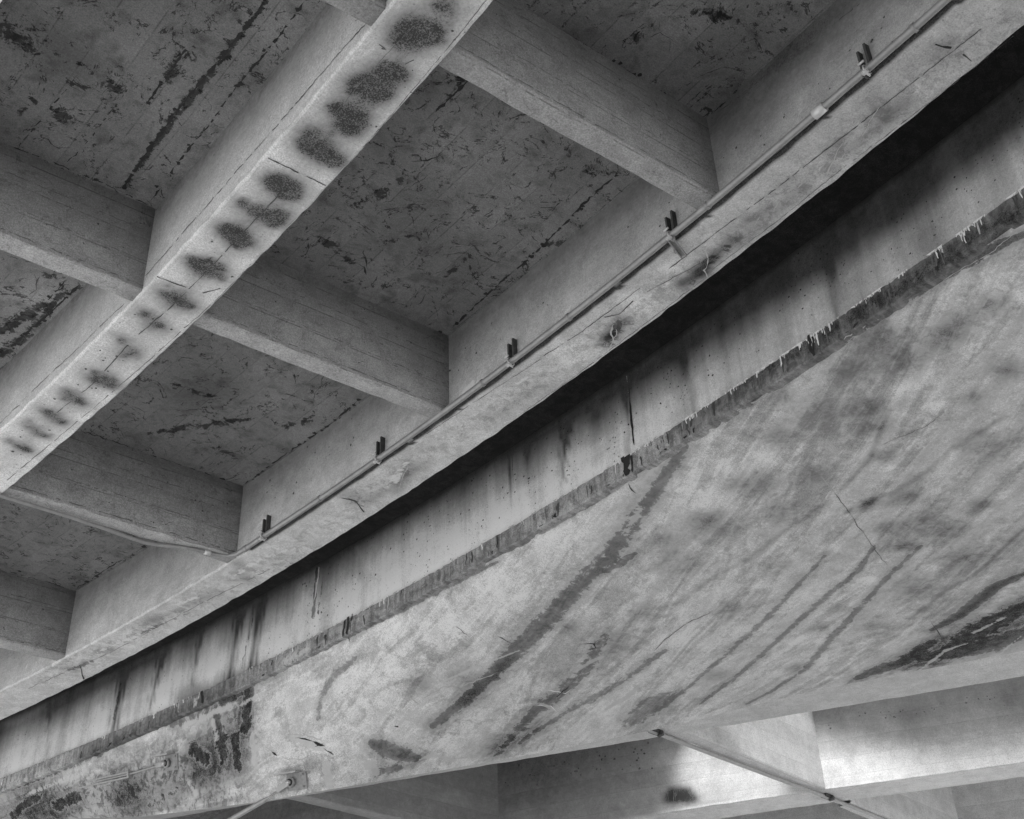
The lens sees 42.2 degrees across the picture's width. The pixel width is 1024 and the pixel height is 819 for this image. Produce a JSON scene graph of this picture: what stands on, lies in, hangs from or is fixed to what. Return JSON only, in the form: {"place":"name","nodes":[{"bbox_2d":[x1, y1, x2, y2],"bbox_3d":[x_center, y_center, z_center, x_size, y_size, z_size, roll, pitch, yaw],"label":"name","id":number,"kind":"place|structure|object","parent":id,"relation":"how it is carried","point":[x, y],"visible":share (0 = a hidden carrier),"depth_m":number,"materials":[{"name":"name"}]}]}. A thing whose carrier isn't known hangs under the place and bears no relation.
{"place":"outdoors","nodes":[
{"label":"outdoors","id":0,"kind":"place"},
{"bbox_2d":[0,0,1023,719],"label":"concrete bridge","id":1,"kind":"structure","parent":0,"point":[276,260],"depth_m":11.05,"materials":[{"name":"grey concrete"}]},
{"bbox_2d":[0,0,950,557],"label":"conduit","id":2,"kind":"object","parent":1,"relation":"attached to","point":[670,236],"visible":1,"depth_m":10.93,"materials":[{"name":"metal"}]},
{"bbox_2d":[0,75,1023,818],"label":"flared bridge","id":3,"kind":"structure","parent":0,"point":[800,471],"depth_m":14.23,"materials":[{"name":"concrete"}]},
{"bbox_2d":[77,752,178,788],"bbox_3d":[-5.652,5.061,17.994,3.567,0.538,0.178,-28,-43,32],"label":"tie rod","id":4,"kind":"object","parent":3,"relation":"attached to","point":[169,762],"visible":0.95,"depth_m":17.25,"materials":[{"name":"metal"}]},
{"bbox_2d":[227,770,307,818],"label":"tie rod","id":5,"kind":"object","parent":3,"relation":"attached to","point":[296,779],"visible":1,"depth_m":15.48,"materials":[{"name":"metal"}]},
{"bbox_2d":[80,651,1023,818],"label":"bridge","id":6,"kind":"structure","parent":0,"point":[944,742],"depth_m":21.49,"materials":[{"name":"concrete"}]},
{"bbox_2d":[646,729,886,818],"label":"conduit","id":7,"kind":"object","parent":6,"relation":"attached to","point":[659,733],"visible":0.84,"depth_m":20.24,"materials":[{"name":"metal"}]}
]}

